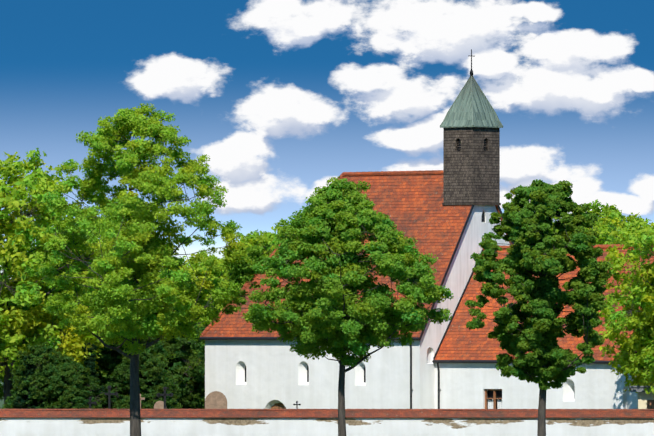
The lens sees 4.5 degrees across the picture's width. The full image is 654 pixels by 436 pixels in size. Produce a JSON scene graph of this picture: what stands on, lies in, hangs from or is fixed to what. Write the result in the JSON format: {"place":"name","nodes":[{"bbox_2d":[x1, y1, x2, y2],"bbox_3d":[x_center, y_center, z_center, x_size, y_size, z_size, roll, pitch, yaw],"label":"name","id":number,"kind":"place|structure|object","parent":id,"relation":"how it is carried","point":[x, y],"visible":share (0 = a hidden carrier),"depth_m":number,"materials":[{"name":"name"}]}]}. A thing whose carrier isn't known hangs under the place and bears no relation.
{"place":"outdoors","nodes":[
{"label":"outdoors","id":0,"kind":"place"},
{"bbox_2d":[0,384,17,408],"bbox_3d":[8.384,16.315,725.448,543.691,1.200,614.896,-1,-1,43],"label":"churchyard terrain","id":1,"kind":"structure","parent":0,"point":[1,402],"depth_m":656.57,"materials":[{"name":"green plant"}]},
{"bbox_2d":[12,355,48,408],"bbox_3d":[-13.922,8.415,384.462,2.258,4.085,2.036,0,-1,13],"label":"bush","id":2,"kind":"object","parent":1,"relation":"on","point":[16,403],"visible":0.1,"depth_m":384.48,"materials":[{"name":"green plant"}]},
{"bbox_2d":[0,278,63,399],"bbox_3d":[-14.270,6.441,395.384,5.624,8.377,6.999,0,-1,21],"label":"tree","id":3,"kind":"object","parent":1,"relation":"on","point":[1,385],"visible":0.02,"depth_m":395.85,"materials":[{"name":"green plant"}]},
{"bbox_2d":[0,342,73,408],"bbox_3d":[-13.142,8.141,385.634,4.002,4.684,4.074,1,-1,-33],"label":"bush","id":4,"kind":"object","parent":1,"relation":"on","point":[46,368],"visible":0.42,"depth_m":384.93,"materials":[{"name":"green plant"}]},
{"bbox_2d":[0,148,115,403],"bbox_3d":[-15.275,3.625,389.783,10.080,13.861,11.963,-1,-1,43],"label":"tree","id":5,"kind":"object","parent":1,"relation":"on","point":[32,322],"visible":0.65,"depth_m":388.21,"materials":[{"name":"green plant"}]},
{"bbox_2d":[17,217,130,288],"bbox_3d":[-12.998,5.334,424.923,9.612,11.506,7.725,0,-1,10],"label":"tree","id":6,"kind":"object","parent":1,"relation":"on","point":[90,239],"visible":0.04,"depth_m":424.08,"materials":[{"name":"green plant"}]},
{"bbox_2d":[43,360,107,408],"bbox_3d":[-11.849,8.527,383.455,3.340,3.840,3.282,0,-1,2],"label":"bush","id":7,"kind":"object","parent":1,"relation":"on","point":[69,387],"visible":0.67,"depth_m":382.93,"materials":[{"name":"green plant"}]},
{"bbox_2d":[84,397,96,408],"bbox_3d":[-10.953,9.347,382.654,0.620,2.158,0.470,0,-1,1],"label":"grave cross","id":8,"kind":"object","parent":1,"relation":"on","point":[90,402],"visible":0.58,"depth_m":382.64,"materials":[{"name":"black metal"}]},
{"bbox_2d":[82,342,107,408],"bbox_3d":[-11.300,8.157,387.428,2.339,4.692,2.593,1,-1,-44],"label":"bush","id":9,"kind":"object","parent":1,"relation":"on","point":[89,362],"visible":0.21,"depth_m":387.41,"materials":[{"name":"green plant"}]},
{"bbox_2d":[96,349,110,379],"bbox_3d":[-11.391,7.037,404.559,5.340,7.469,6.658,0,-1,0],"label":"tree","id":10,"kind":"object","parent":1,"relation":"on","point":[104,373],"visible":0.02,"depth_m":401.65,"materials":[{"name":"green plant"}]},
{"bbox_2d":[101,385,117,408],"bbox_3d":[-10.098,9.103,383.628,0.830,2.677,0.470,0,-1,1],"label":"grave cross","id":11,"kind":"object","parent":1,"relation":"on","point":[109,393],"visible":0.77,"depth_m":383.61,"materials":[{"name":"black metal"}]},
{"bbox_2d":[91,330,181,408],"bbox_3d":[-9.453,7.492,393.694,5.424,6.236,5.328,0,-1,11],"label":"bush","id":12,"kind":"object","parent":1,"relation":"on","point":[111,359],"visible":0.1,"depth_m":392.65,"materials":[{"name":"green plant"}]},
{"bbox_2d":[103,349,180,408],"bbox_3d":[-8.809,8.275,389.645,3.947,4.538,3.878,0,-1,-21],"label":"bush","id":13,"kind":"object","parent":1,"relation":"on","point":[157,382],"visible":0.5,"depth_m":388.76,"materials":[{"name":"green plant"}]},
{"bbox_2d":[111,303,204,408],"bbox_3d":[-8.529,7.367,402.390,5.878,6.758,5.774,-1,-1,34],"label":"bush","id":14,"kind":"object","parent":1,"relation":"on","point":[192,393],"visible":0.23,"depth_m":401.85,"materials":[{"name":"green plant"}]},
{"bbox_2d":[154,401,163,408],"bbox_3d":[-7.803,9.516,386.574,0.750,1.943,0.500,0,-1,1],"label":"grave stone","id":15,"kind":"object","parent":1,"relation":"on","point":[158,404],"visible":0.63,"depth_m":386.47,"materials":[{"name":"beige stone"}]},
{"bbox_2d":[156,387,172,408],"bbox_3d":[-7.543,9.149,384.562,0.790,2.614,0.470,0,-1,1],"label":"grave cross","id":16,"kind":"object","parent":1,"relation":"on","point":[164,394],"visible":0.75,"depth_m":384.55,"materials":[{"name":"black metal"}]},
{"bbox_2d":[117,264,214,340],"bbox_3d":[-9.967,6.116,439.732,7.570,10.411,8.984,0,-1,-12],"label":"tree","id":17,"kind":"object","parent":1,"relation":"on","point":[207,296],"depth_m":438.24,"materials":[{"name":"green plant"}]},
{"bbox_2d":[169,324,206,407],"bbox_3d":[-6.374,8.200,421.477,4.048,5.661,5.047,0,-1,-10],"label":"bush","id":18,"kind":"object","parent":1,"relation":"on","point":[200,328],"visible":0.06,"depth_m":420.50,"materials":[{"name":"green plant"}]},
{"bbox_2d":[160,248,245,327],"bbox_3d":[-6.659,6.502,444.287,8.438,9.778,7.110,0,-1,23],"label":"tree","id":19,"kind":"object","parent":1,"relation":"on","point":[200,269],"visible":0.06,"depth_m":443.41,"materials":[{"name":"green plant"}]},
{"bbox_2d":[205,391,226,408],"bbox_3d":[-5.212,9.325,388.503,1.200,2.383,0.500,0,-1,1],"label":"gravestone","id":20,"kind":"object","parent":1,"relation":"on","point":[216,400],"visible":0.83,"depth_m":388.39,"materials":[{"name":"beige stone"}]},
{"bbox_2d":[216,229,280,311],"bbox_3d":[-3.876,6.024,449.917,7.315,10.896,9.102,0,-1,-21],"label":"tree","id":21,"kind":"object","parent":1,"relation":"on","point":[251,238],"visible":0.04,"depth_m":448.99,"materials":[{"name":"green plant"}]},
{"bbox_2d":[258,223,282,248],"bbox_3d":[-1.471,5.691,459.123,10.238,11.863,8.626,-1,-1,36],"label":"tree","id":22,"kind":"object","parent":1,"relation":"on","point":[267,234],"visible":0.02,"depth_m":459.43,"materials":[{"name":"green plant"}]},
{"bbox_2d":[205,205,509,408],"bbox_3d":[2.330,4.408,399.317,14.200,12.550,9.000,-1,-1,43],"label":"church nave walls","id":23,"kind":"structure","parent":1,"relation":"on","point":[254,374],"depth_m":394.89,"materials":[{"name":"white paint"}]},
{"bbox_2d":[271,403,285,408],"bbox_3d":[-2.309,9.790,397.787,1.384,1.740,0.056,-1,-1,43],"label":"church door leaves","id":24,"kind":"object","parent":23,"relation":"attached to","point":[278,406],"visible":0.19,"depth_m":397.82,"materials":[{"name":"brown wood"}]},
{"bbox_2d":[204,174,511,337],"bbox_3d":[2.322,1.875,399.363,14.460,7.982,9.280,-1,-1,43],"label":"church roof","id":25,"kind":"structure","parent":23,"relation":"on","point":[411,206],"depth_m":396.34,"materials":[{"name":"tile"}]},
{"bbox_2d":[200,170,442,336],"bbox_3d":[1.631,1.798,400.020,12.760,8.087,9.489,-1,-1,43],"label":"church nave ridge tiles","id":26,"kind":"object","parent":25,"relation":"on","point":[342,175],"visible":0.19,"depth_m":399.41,"materials":[{"name":"tile"}]},
{"bbox_2d":[420,205,513,359],"bbox_3d":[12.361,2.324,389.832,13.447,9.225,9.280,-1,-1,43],"label":"church verge boards","id":27,"kind":"object","parent":25,"relation":"attached to","point":[452,257],"visible":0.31,"depth_m":392.86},
{"bbox_2d":[442,127,500,204],"bbox_3d":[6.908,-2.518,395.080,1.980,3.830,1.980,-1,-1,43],"label":"bell tower","id":28,"kind":"structure","parent":25,"relation":"on","point":[471,171],"depth_m":394.43,"materials":[{"name":"wood"}]},
{"bbox_2d":[440,76,502,127],"bbox_3d":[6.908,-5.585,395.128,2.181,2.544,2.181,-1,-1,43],"label":"tower roof","id":29,"kind":"structure","parent":28,"relation":"on","point":[471,106],"depth_m":394.69,"materials":[{"name":"green metal"}]},
{"bbox_2d":[468,49,474,76],"bbox_3d":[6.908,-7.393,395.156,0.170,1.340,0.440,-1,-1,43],"label":"cross","id":30,"kind":"object","parent":29,"relation":"on","point":[471,72],"visible":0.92,"depth_m":395.13,"materials":[{"name":"black metal"}]},
{"bbox_2d":[456,141,487,149],"bbox_3d":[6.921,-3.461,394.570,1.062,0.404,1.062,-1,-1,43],"label":"louvers","id":31,"kind":"object","parent":28,"relation":"in","point":[460,144],"visible":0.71,"depth_m":394.49,"materials":[{"name":"brown wood"}]},
{"bbox_2d":[199,337,612,408],"bbox_3d":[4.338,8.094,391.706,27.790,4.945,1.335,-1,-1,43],"label":"rain gutter","id":32,"kind":"object","parent":23,"relation":"attached to","point":[414,338],"visible":0.56,"depth_m":391.36,"materials":[{"name":"brown metal"}]},
{"bbox_2d":[435,363,636,408],"bbox_3d":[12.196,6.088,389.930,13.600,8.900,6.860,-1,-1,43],"label":"church annex walls","id":33,"kind":"structure","parent":1,"relation":"on","point":[594,386],"depth_m":387.99,"materials":[{"name":"white paint"}]},
{"bbox_2d":[485,389,501,408],"bbox_3d":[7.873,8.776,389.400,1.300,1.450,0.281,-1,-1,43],"label":"window","id":34,"kind":"structure","parent":33,"relation":"in","point":[492,404],"depth_m":389.42,"materials":[{"name":"brown wood"}]},
{"bbox_2d":[435,248,653,360],"bbox_3d":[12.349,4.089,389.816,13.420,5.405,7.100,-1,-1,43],"label":"roof","id":35,"kind":"structure","parent":33,"relation":"on","point":[461,341],"depth_m":390.71,"materials":[{"name":"tile"}]},
{"bbox_2d":[483,244,652,249],"bbox_3d":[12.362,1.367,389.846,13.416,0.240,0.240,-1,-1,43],"label":"church annex ridge tiles","id":36,"kind":"object","parent":35,"relation":"on","point":[601,246],"visible":0.21,"depth_m":389.10,"materials":[{"name":"tile"}]},
{"bbox_2d":[519,208,595,237],"bbox_3d":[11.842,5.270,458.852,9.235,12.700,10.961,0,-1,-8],"label":"tree","id":37,"kind":"object","parent":1,"relation":"on","point":[554,230],"visible":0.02,"depth_m":459.05,"materials":[{"name":"green plant"}]},
{"bbox_2d":[552,199,640,240],"bbox_3d":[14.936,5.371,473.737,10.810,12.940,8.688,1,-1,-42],"label":"tree","id":38,"kind":"object","parent":1,"relation":"on","point":[596,209],"visible":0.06,"depth_m":473.55,"materials":[{"name":"green plant"}]},
{"bbox_2d":[603,232,645,244],"bbox_3d":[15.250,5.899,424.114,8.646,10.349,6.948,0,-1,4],"label":"tree","id":39,"kind":"object","parent":1,"relation":"on","point":[617,240],"depth_m":423.95,"materials":[{"name":"green plant"}]},
{"bbox_2d":[596,221,653,394],"bbox_3d":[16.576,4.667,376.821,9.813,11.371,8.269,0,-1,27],"label":"tree","id":40,"kind":"object","parent":1,"relation":"on","point":[633,364],"visible":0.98,"depth_m":376.57,"materials":[{"name":"green plant"}]},
{"bbox_2d":[596,210,653,244],"bbox_3d":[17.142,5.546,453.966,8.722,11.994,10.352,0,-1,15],"label":"tree","id":41,"kind":"object","parent":1,"relation":"on","point":[633,225],"visible":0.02,"depth_m":453.37,"materials":[{"name":"green plant"}]},
{"bbox_2d":[626,262,653,381],"bbox_3d":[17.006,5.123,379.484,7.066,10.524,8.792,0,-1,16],"label":"tree","id":42,"kind":"object","parent":1,"relation":"on","point":[647,267],"visible":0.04,"depth_m":378.36,"materials":[{"name":"green plant"}]},
{"bbox_2d":[629,385,653,408],"bbox_3d":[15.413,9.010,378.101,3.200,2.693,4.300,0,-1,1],"label":"small building","id":43,"kind":"structure","parent":1,"relation":"on","point":[645,400],"depth_m":376.38,"materials":[{"name":"beige paint"}]},
{"bbox_2d":[0,0,653,299],"label":"sky","id":44,"kind":"structure","parent":0,"point":[283,98],"materials":[{"name":"blue"}]},
{"label":"ground","id":45,"kind":"structure","parent":0,"visible":0},
{"bbox_2d":[33,103,251,435],"bbox_3d":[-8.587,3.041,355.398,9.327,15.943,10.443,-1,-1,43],"label":"tree","id":46,"kind":"object","parent":45,"relation":"on","point":[132,223],"visible":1,"depth_m":354.49,"materials":[{"name":"green plant"}]},
{"bbox_2d":[0,418,653,435],"bbox_3d":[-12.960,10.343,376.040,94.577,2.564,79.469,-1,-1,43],"label":"cemetery wall","id":47,"kind":"structure","parent":45,"relation":"on","point":[326,426],"depth_m":375.00,"materials":[{"name":"paint"}]},
{"bbox_2d":[0,411,653,417],"bbox_3d":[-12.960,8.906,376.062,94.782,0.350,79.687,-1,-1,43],"label":"boundary wall","id":48,"kind":"structure","parent":47,"relation":"on","point":[327,414],"depth_m":375.03,"materials":[{"name":"white paint"}]},
{"bbox_2d":[0,409,653,410],"bbox_3d":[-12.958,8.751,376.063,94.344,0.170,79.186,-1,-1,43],"label":"cemetery wall ridge tiles","id":49,"kind":"object","parent":48,"relation":"on","point":[327,409],"visible":0.65,"depth_m":375.22,"materials":[{"name":"red tile"}]},
{"bbox_2d":[220,176,453,435],"bbox_3d":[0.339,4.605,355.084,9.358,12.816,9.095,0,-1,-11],"label":"tree","id":50,"kind":"object","parent":45,"relation":"on","point":[335,222],"visible":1,"depth_m":353.82,"materials":[{"name":"green plant"}]},
{"bbox_2d":[464,179,611,435],"bbox_3d":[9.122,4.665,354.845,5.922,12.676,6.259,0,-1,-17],"label":"tree","id":51,"kind":"object","parent":45,"relation":"on","point":[540,251],"visible":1,"depth_m":354.26,"materials":[{"name":"green plant"}]}
]}

